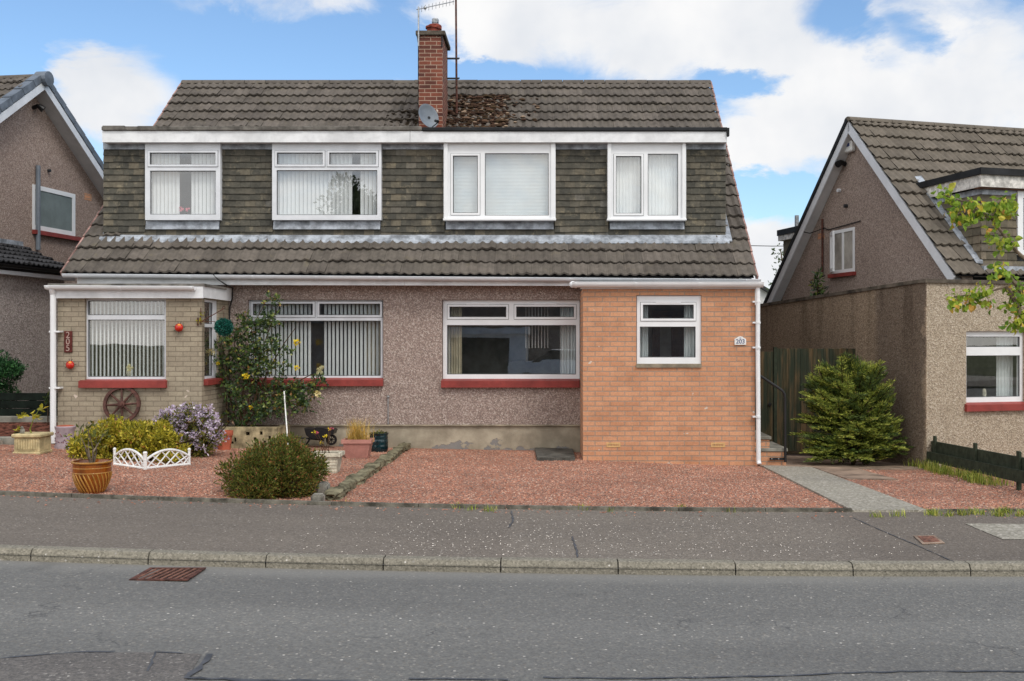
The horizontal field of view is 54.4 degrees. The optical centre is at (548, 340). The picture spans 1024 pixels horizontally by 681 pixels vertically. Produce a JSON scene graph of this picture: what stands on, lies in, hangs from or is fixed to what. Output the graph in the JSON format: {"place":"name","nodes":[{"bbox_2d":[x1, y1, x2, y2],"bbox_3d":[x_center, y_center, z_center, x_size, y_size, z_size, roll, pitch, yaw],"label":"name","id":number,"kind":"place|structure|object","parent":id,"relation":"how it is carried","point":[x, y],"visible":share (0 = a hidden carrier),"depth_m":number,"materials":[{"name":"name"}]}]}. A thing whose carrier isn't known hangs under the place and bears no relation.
{"place":"outdoors","nodes":[
{"label":"outdoors","id":0,"kind":"place"},
{"bbox_2d":[0,560,1023,680],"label":"road","id":1,"kind":"structure","parent":0,"point":[289,624],"depth_m":6.33,"materials":[{"name":"grey asphalt"}]},
{"bbox_2d":[3,651,113,657],"bbox_3d":[-2.793,1.741,5.522,0.721,0.019,0.061,0,0,-19],"label":"seam","id":2,"kind":"object","parent":1,"relation":"on","point":[57,653],"visible":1,"depth_m":5.55,"materials":[{"name":"black asphalt"}]},
{"bbox_2d":[0,652,200,680],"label":"road patch","id":3,"kind":"object","parent":1,"relation":"on","point":[120,666],"visible":1,"depth_m":5.35,"materials":[{"name":"grey asphalt"}]},
{"bbox_2d":[146,651,183,670],"bbox_3d":[-2.143,1.757,5.467,0.168,0.004,0.334,0,0,0],"label":"seam","id":4,"kind":"object","parent":3,"relation":"on","point":[151,663],"visible":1,"depth_m":5.56,"materials":[{"name":"grey asphalt"}]},
{"bbox_2d":[129,567,205,580],"bbox_3d":[-2.835,1.739,7.435,0.430,0.009,0.390,0,0,0],"label":"drain grate","id":5,"kind":"object","parent":1,"relation":"on","point":[175,573],"visible":1,"depth_m":7.43,"materials":[{"name":"metal"}]},
{"bbox_2d":[184,653,355,680],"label":"seam","id":6,"kind":"object","parent":1,"relation":"on","point":[207,657],"visible":1,"depth_m":5.22,"materials":[{"name":"black asphalt"}]},
{"bbox_2d":[408,677,507,679],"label":"seam","id":7,"kind":"object","parent":1,"relation":"on","point":[457,678],"visible":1,"depth_m":5.28,"materials":[{"name":"black asphalt"}]},
{"bbox_2d":[0,554,970,570],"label":"kerb bed","id":8,"kind":"object","parent":1,"relation":"on","point":[500,565],"visible":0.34,"depth_m":7.73,"materials":[{"name":"grey concrete"}]},
{"bbox_2d":[0,545,1023,575],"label":"kerb","id":9,"kind":"structure","parent":1,"relation":"on","point":[484,564],"depth_m":7.74,"materials":[{"name":"concrete"}]},
{"bbox_2d":[543,670,1023,678],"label":"seam","id":10,"kind":"object","parent":1,"relation":"on","point":[794,674],"visible":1,"depth_m":5.42,"materials":[{"name":"black asphalt"}]},
{"bbox_2d":[0,495,1023,560],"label":"pavement","id":11,"kind":"structure","parent":0,"point":[146,524],"depth_m":8.79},
{"bbox_2d":[572,536,578,556],"bbox_3d":[0.225,1.709,8.292,0.028,0.010,0.794,0,0,-2],"label":"seam","id":12,"kind":"object","parent":11,"relation":"on","point":[575,546],"visible":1,"depth_m":8.24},
{"bbox_2d":[281,517,944,555],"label":"fallen petals","id":13,"kind":"object","parent":11,"relation":"on","point":[579,536],"visible":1,"depth_m":8.52,"materials":[{"name":"plant"}]},
{"bbox_2d":[855,518,954,561],"bbox_3d":[3.074,1.723,8.745,0.028,0.022,1.852,0,0,-8],"label":"seam","id":14,"kind":"object","parent":11,"relation":"on","point":[906,540],"visible":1,"depth_m":8.61,"materials":[{"name":"black asphalt"}]},
{"bbox_2d":[913,535,944,543],"bbox_3d":[3.300,1.721,8.632,0.200,0.014,0.369,0,0,6],"label":"stopcock cover","id":15,"kind":"object","parent":11,"relation":"on","point":[927,539],"visible":1,"depth_m":8.61,"materials":[{"name":"metal"}]},
{"bbox_2d":[965,523,1023,538],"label":"paving","id":16,"kind":"structure","parent":11,"relation":"on","point":[1008,531],"depth_m":9.07,"materials":[{"name":"concrete"}]},
{"bbox_2d":[0,443,1023,518],"bbox_3d":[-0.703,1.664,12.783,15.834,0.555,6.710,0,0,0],"label":"gravel","id":17,"kind":"structure","parent":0,"point":[943,500],"depth_m":11.91,"materials":[{"name":"red gravel"}]},
{"bbox_2d":[0,349,28,408],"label":"topiary bush","id":18,"kind":"object","parent":17,"relation":"on","point":[8,369],"visible":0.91,"depth_m":16.15,"materials":[{"name":"green plant"}]},
{"bbox_2d":[0,422,57,435],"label":"flower bed","id":19,"kind":"object","parent":17,"relation":"on","point":[6,428],"depth_m":15.43,"materials":[{"name":"red gravel"}]},
{"bbox_2d":[13,425,20,433],"bbox_3d":[-7.977,1.362,14.991,0.156,0.208,0.149,0,0,-34],"label":"plant","id":20,"kind":"object","parent":19,"relation":"on","point":[18,428],"visible":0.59,"depth_m":14.97,"materials":[{"name":"yellow plant"}]},
{"bbox_2d":[0,393,57,415],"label":"board fence","id":21,"kind":"object","parent":19,"relation":"on","point":[32,404],"visible":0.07,"depth_m":15.90,"materials":[{"name":"wood"}]},
{"bbox_2d":[42,390,56,423],"bbox_3d":[-7.808,1.024,15.598,0.219,0.565,0.223,0,0,10],"label":"bedding plant","id":22,"kind":"object","parent":19,"relation":"on","point":[47,401],"visible":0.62,"depth_m":15.59,"materials":[{"name":"green plant"}]},
{"bbox_2d":[0,416,57,444],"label":"bed edge","id":23,"kind":"object","parent":17,"relation":"on","point":[8,440],"depth_m":15.72,"materials":[{"name":"grey concrete"}]},
{"bbox_2d":[11,403,53,454],"bbox_3d":[-7.134,1.199,13.736,0.538,0.703,0.384,0,0,0],"label":"planter","id":24,"kind":"object","parent":17,"relation":"on","point":[36,443],"visible":1,"depth_m":13.58,"materials":[{"name":"beige stone"}]},
{"bbox_2d":[54,425,75,448],"bbox_3d":[-7.021,1.389,14.477,0.295,0.340,0.295,0,0,0],"label":"plant pot","id":25,"kind":"object","parent":17,"relation":"on","point":[62,435],"visible":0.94,"depth_m":14.36,"materials":[{"name":"pink ceramic"}]},
{"bbox_2d":[64,421,112,493],"bbox_3d":[-4.782,1.203,10.368,0.469,0.751,0.412,0,0,0],"label":"plant pot","id":26,"kind":"object","parent":17,"relation":"on","point":[92,475],"visible":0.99,"depth_m":10.27,"materials":[{"name":"orange ceramic"}]},
{"bbox_2d":[65,414,209,463],"bbox_3d":[-5.580,1.323,13.567,1.942,0.689,1.053,0,0,5],"label":"azalea bush","id":27,"kind":"object","parent":17,"relation":"on","point":[140,436],"visible":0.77,"depth_m":13.30,"materials":[{"name":"yellow plant"}]},
{"bbox_2d":[113,447,190,469],"bbox_3d":[-5.053,1.517,12.680,0.942,0.320,0.519,0,0,-19],"label":"garden edging","id":28,"kind":"object","parent":17,"relation":"on","point":[144,458],"visible":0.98,"depth_m":12.65,"materials":[{"name":"white plastic"}]},
{"bbox_2d":[152,402,231,457],"bbox_3d":[-5.057,1.269,14.189,1.152,0.839,0.863,0,0,0],"label":"rhododendron bush","id":29,"kind":"object","parent":17,"relation":"on","point":[206,422],"visible":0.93,"depth_m":14.03,"materials":[{"name":"purple plant"}]},
{"bbox_2d":[218,430,232,449],"bbox_3d":[-4.945,1.514,15.200,0.266,0.290,0.266,0,0,0],"label":"plant pot","id":30,"kind":"object","parent":17,"relation":"on","point":[227,444],"visible":0.52,"depth_m":15.12,"materials":[{"name":"ceramic"}]},
{"bbox_2d":[222,424,289,448],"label":"block wall","id":31,"kind":"structure","parent":17,"relation":"on","point":[242,436],"depth_m":15.42,"materials":[{"name":"beige concrete"}]},
{"bbox_2d":[205,290,328,426],"bbox_3d":[-4.514,0.375,15.820,2.048,2.362,0.708,0,0,0],"label":"rose bush","id":32,"kind":"object","parent":31,"relation":"in","point":[263,409],"visible":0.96,"depth_m":15.80,"materials":[{"name":"green plant"}]},
{"bbox_2d":[213,431,331,499],"bbox_3d":[-2.923,1.367,10.709,1.253,0.779,1.238,0,0,-35],"label":"heather bush","id":33,"kind":"object","parent":17,"relation":"on","point":[277,467],"visible":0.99,"depth_m":10.41,"materials":[{"name":"green plant"}]},
{"bbox_2d":[283,391,287,443],"bbox_3d":[-4.088,1.198,15.525,0.021,0.815,0.503,0,0,-22],"label":"garden stake","id":34,"kind":"object","parent":17,"relation":"on","point":[285,413],"visible":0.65,"depth_m":15.54,"materials":[{"name":"white plastic"}]},
{"bbox_2d":[298,426,337,445],"bbox_3d":[-3.720,1.529,15.975,0.662,0.330,0.270,0,0,0],"label":"wheelbarrow ornament","id":35,"kind":"object","parent":17,"relation":"on","point":[321,433],"visible":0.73,"depth_m":15.85,"materials":[{"name":"black plastic"}]},
{"bbox_2d":[311,493,324,500],"bbox_3d":[-2.341,1.614,10.132,0.125,0.122,0.142,0,0,0],"label":"stone block","id":36,"kind":"object","parent":17,"relation":"on","point":[317,496],"depth_m":10.08,"materials":[{"name":"grey stone"}]},
{"bbox_2d":[316,481,329,494],"bbox_3d":[-2.422,1.603,10.722,0.118,0.160,0.202,0,0,0],"label":"stone block","id":37,"kind":"object","parent":17,"relation":"on","point":[323,487],"depth_m":10.65,"materials":[{"name":"grey stone"}]},
{"bbox_2d":[312,427,344,472],"bbox_3d":[-2.827,1.387,12.727,0.396,0.580,0.310,0,0,0],"label":"planter","id":38,"kind":"object","parent":17,"relation":"on","point":[334,458],"visible":0.59,"depth_m":12.61,"materials":[{"name":"stone"}]},
{"bbox_2d":[341,415,374,457],"bbox_3d":[-2.764,1.394,14.620,0.736,0.633,0.619,0,0,-42],"label":"planter","id":39,"kind":"object","parent":17,"relation":"on","point":[356,445],"visible":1,"depth_m":14.49,"materials":[{"name":"pink plastic"}]},
{"bbox_2d":[324,442,410,500],"bbox_3d":[-2.287,1.667,13.298,0.221,0.215,6.052,0,0,-1],"label":"stone edging","id":40,"kind":"object","parent":17,"relation":"on","point":[350,482],"visible":0.94,"depth_m":12.03,"materials":[{"name":"beige stone"}]},
{"bbox_2d":[370,429,388,451],"bbox_3d":[-2.663,1.552,15.630,0.315,0.358,0.306,0,0,0],"label":"plant pot","id":41,"kind":"object","parent":17,"relation":"on","point":[380,444],"visible":0.88,"depth_m":15.51,"materials":[{"name":"teal ceramic"}]},
{"bbox_2d":[44,18,763,466],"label":"semi detached house","id":42,"kind":"structure","parent":17,"relation":"on","point":[512,264],"depth_m":16.46,"materials":[{"name":"tile"}]},
{"bbox_2d":[64,331,72,351],"bbox_3d":[-7.232,0.011,15.002,0.120,0.323,0.031,0,0,0],"label":"house number plaque","id":43,"kind":"object","parent":42,"relation":"attached to","point":[68,341],"visible":1,"depth_m":14.99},
{"bbox_2d":[65,359,75,368],"bbox_3d":[-7.191,0.356,14.971,0.163,0.181,0.102,0,0,29],"label":"wall ornament","id":44,"kind":"object","parent":42,"relation":"attached to","point":[70,364],"depth_m":14.94,"materials":[{"name":"red ceramic"}]},
{"bbox_2d":[103,388,140,420],"bbox_3d":[-6.406,0.951,14.954,0.558,0.556,0.114,0,0,0],"label":"wagon wheel","id":45,"kind":"object","parent":42,"relation":"on","point":[121,404],"visible":0.94,"depth_m":14.95,"materials":[{"name":"brown wood"}]},
{"bbox_2d":[78,299,166,387],"bbox_3d":[-6.401,0.031,15.101,1.309,1.345,0.303,0,0,0],"label":"window","id":46,"kind":"structure","parent":42,"relation":"in","point":[129,381],"depth_m":15.14,"materials":[{"name":"white plastic"}]},
{"bbox_2d":[173,322,184,332],"bbox_3d":[-5.554,-0.206,14.971,0.163,0.181,0.102,0,0,29],"label":"wall ornament","id":47,"kind":"object","parent":42,"relation":"attached to","point":[179,327],"depth_m":14.94,"materials":[{"name":"red ceramic"}]},
{"bbox_2d":[145,143,221,220],"bbox_3d":[-6.094,-2.667,16.735,1.255,1.296,0.297,0,0,0],"label":"window","id":48,"kind":"structure","parent":42,"relation":"in","point":[163,167],"depth_m":16.73,"materials":[{"name":"white plastic"}]},
{"bbox_2d":[195,306,224,325],"bbox_3d":[-5.093,-0.381,14.977,0.448,0.296,0.117,0,0,0],"label":"hanging bracket","id":49,"kind":"object","parent":42,"relation":"attached to","point":[198,320],"visible":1,"depth_m":15.00,"materials":[{"name":"metal"}]},
{"bbox_2d":[213,317,233,336],"bbox_3d":[-4.904,-0.254,15.052,0.316,0.396,0.310,0,0,0],"label":"topiary ball","id":50,"kind":"object","parent":49,"relation":"hanging from","point":[223,326],"visible":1,"depth_m":14.98,"materials":[{"name":"teal plastic"}]},
{"bbox_2d":[204,299,223,384],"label":"window","id":51,"kind":"structure","parent":42,"relation":"in","point":[210,379],"depth_m":15.62,"materials":[{"name":"white plastic"}]},
{"bbox_2d":[245,300,383,385],"bbox_3d":[-3.819,0.031,16.417,2.254,1.405,0.433,0,0,0],"label":"window","id":52,"kind":"structure","parent":42,"relation":"in","point":[372,317],"depth_m":16.48,"materials":[{"name":"white plastic"}]},
{"bbox_2d":[272,143,381,220],"bbox_3d":[-3.693,-2.667,16.735,1.820,1.296,0.297,0,0,0],"label":"window","id":53,"kind":"structure","parent":42,"relation":"in","point":[311,181],"depth_m":16.74,"materials":[{"name":"white plastic"}]},
{"bbox_2d":[419,104,438,126],"bbox_3d":[-2.152,-4.214,18.660,0.406,0.457,0.485,0,0,17],"label":"satellite dish","id":54,"kind":"object","parent":42,"relation":"attached to","point":[428,115],"visible":0.98,"depth_m":18.65,"materials":[{"name":"metal"}]},
{"bbox_2d":[416,0,453,45],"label":"tv aerial","id":55,"kind":"object","parent":42,"relation":"attached to","point":[425,7],"visible":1,"depth_m":18.96,"materials":[{"name":"metal"}]},
{"bbox_2d":[447,0,459,113],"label":"mast","id":56,"kind":"object","parent":42,"relation":"attached to","point":[456,77],"visible":0.86,"depth_m":19.78,"materials":[{"name":"metal"}]},
{"bbox_2d":[443,143,555,220],"bbox_3d":[-0.807,-2.657,16.653,1.879,1.308,0.226,0,0,0],"label":"window","id":57,"kind":"structure","parent":42,"relation":"in","point":[481,193],"depth_m":16.75,"materials":[{"name":"white plastic"}]},
{"bbox_2d":[441,300,579,387],"bbox_3d":[-0.614,0.043,16.417,2.259,1.430,0.433,0,0,0],"label":"window","id":58,"kind":"structure","parent":42,"relation":"in","point":[568,321],"depth_m":16.36,"materials":[{"name":"white plastic"}]},
{"bbox_2d":[607,143,686,220],"bbox_3d":[1.639,-2.653,16.659,1.325,1.300,0.238,0,0,0],"label":"window","id":59,"kind":"structure","parent":42,"relation":"in","point":[646,181],"depth_m":16.76,"materials":[{"name":"white plastic"}]},
{"bbox_2d":[636,296,701,367],"bbox_3d":[1.821,-0.142,15.141,0.985,1.087,0.293,0,0,0],"label":"window","id":60,"kind":"structure","parent":42,"relation":"in","point":[691,322],"depth_m":15.05,"materials":[{"name":"white plastic"}]},
{"bbox_2d":[734,336,745,344],"bbox_3d":[2.896,-0.008,15.005,0.173,0.129,0.027,0,0,0],"label":"house number plaque","id":61,"kind":"object","parent":42,"relation":"attached to","point":[740,340],"visible":1,"depth_m":15.00,"materials":[{"name":"white ceramic"}]},
{"bbox_2d":[755,371,786,461],"bbox_3d":[3.329,1.115,15.170,0.609,1.460,0.051,0,0,0],"label":"handrail","id":62,"kind":"object","parent":42,"relation":"attached to","point":[785,416],"visible":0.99,"depth_m":15.15,"materials":[{"name":"black metal"}]},
{"bbox_2d":[0,491,1023,511],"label":"edging","id":63,"kind":"object","parent":17,"relation":"on","point":[381,504],"visible":0.34,"depth_m":9.98,"materials":[{"name":"concrete"}]},
{"bbox_2d":[535,448,574,460],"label":"slab","id":64,"kind":"structure","parent":17,"relation":"on","point":[553,454],"depth_m":15.21,"materials":[{"name":"grey concrete"}]},
{"bbox_2d":[318,448,1023,517],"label":"weeds","id":65,"kind":"object","parent":17,"relation":"on","point":[933,512],"visible":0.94,"depth_m":9.80,"materials":[{"name":"green plant"}]},
{"bbox_2d":[787,351,914,465],"bbox_3d":[4.770,1.109,15.630,1.983,1.940,0.991,0,0,0],"label":"conifer shrub","id":66,"kind":"object","parent":17,"relation":"on","point":[858,392],"visible":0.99,"depth_m":15.52,"materials":[{"name":"green plant"}]},
{"bbox_2d":[903,456,1013,485],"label":"grass","id":67,"kind":"structure","parent":17,"relation":"on","point":[977,478],"depth_m":13.69,"materials":[{"name":"green plant"}]},
{"bbox_2d":[927,436,1023,490],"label":"rail fence","id":68,"kind":"object","parent":17,"relation":"on","point":[1000,465],"visible":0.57,"depth_m":13.17,"materials":[{"name":"black wood"}]},
{"bbox_2d":[931,182,1023,334],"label":"young tree","id":69,"kind":"object","parent":17,"relation":"on","point":[1001,210],"visible":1,"depth_m":11.27,"materials":[{"name":"green plant"}]},
{"bbox_2d":[0,0,1023,288],"label":"sky","id":70,"kind":"structure","parent":0,"point":[786,76],"materials":[{"name":"blue"}]},
{"bbox_2d":[758,454,925,469],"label":"paving","id":71,"kind":"structure","parent":0,"point":[797,460],"depth_m":15.67,"materials":[{"name":"grey concrete"}]},
{"bbox_2d":[755,430,787,465],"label":"entrance steps","id":72,"kind":"structure","parent":71,"relation":"on","point":[770,449],"depth_m":15.22,"materials":[{"name":"orange brick"}]},
{"bbox_2d":[755,347,855,450],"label":"garden gate","id":73,"kind":"structure","parent":71,"relation":"on","point":[787,370],"depth_m":17.10,"materials":[{"name":"brown wood"}]},
{"bbox_2d":[762,465,925,511],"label":"path","id":74,"kind":"structure","parent":0,"point":[845,493],"depth_m":11.60,"materials":[{"name":"concrete"}]},
{"bbox_2d":[813,467,897,480],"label":"paving","id":75,"kind":"structure","parent":0,"point":[847,473],"depth_m":13.99,"materials":[{"name":"beige concrete"}]},
{"label":"ground","id":76,"kind":"structure","parent":0,"visible":0},
{"bbox_2d":[0,71,103,408],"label":"neighbour house","id":77,"kind":"structure","parent":76,"relation":"on","point":[51,183],"depth_m":19.81,"materials":[{"name":"concrete"}]},
{"bbox_2d":[32,184,81,240],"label":"window","id":78,"kind":"structure","parent":77,"relation":"in","point":[57,206],"depth_m":20.84,"materials":[{"name":"white plastic"}]},
{"bbox_2d":[739,278,768,304],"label":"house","id":79,"kind":"structure","parent":76,"relation":"on","point":[763,291],"depth_m":42.00,"materials":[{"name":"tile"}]},
{"bbox_2d":[766,243,782,289],"bbox_3d":[8.837,-0.761,36.012,1.895,5.946,1.346,0,0,0],"label":"tree","id":80,"kind":"object","parent":76,"relation":"on","point":[781,253],"visible":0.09,"depth_m":35.98,"materials":[{"name":"grey plant"}]},
{"bbox_2d":[755,116,1023,467],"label":"neighbour house","id":81,"kind":"structure","parent":76,"relation":"on","point":[883,246],"depth_m":16.93,"materials":[{"name":"concrete"}]},
{"bbox_2d":[808,267,828,295],"bbox_3d":[5.090,-0.998,18.991,0.540,0.877,0.432,0,0,0],"label":"buddleia plant","id":82,"kind":"object","parent":81,"relation":"on","point":[818,290],"visible":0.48,"depth_m":18.96,"materials":[{"name":"green plant"}]},
{"bbox_2d":[828,227,855,277],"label":"window","id":83,"kind":"structure","parent":81,"relation":"in","point":[842,242],"depth_m":18.94,"materials":[{"name":"white plastic"}]},
{"bbox_2d":[845,140,854,152],"bbox_3d":[5.643,-3.639,18.676,0.112,0.200,0.300,0,0,-15],"label":"alarm box","id":84,"kind":"object","parent":81,"relation":"attached to","point":[850,146],"visible":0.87,"depth_m":18.55,"materials":[{"name":"white plastic"}]},
{"bbox_2d":[965,331,1023,411],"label":"window","id":85,"kind":"structure","parent":81,"relation":"in","point":[1004,350],"depth_m":15.73,"materials":[{"name":"white plastic"}]},
{"bbox_2d":[973,191,1023,277],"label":"window","id":86,"kind":"structure","parent":81,"relation":"in","point":[1020,194],"depth_m":16.00,"materials":[{"name":"white plastic"}]}
]}

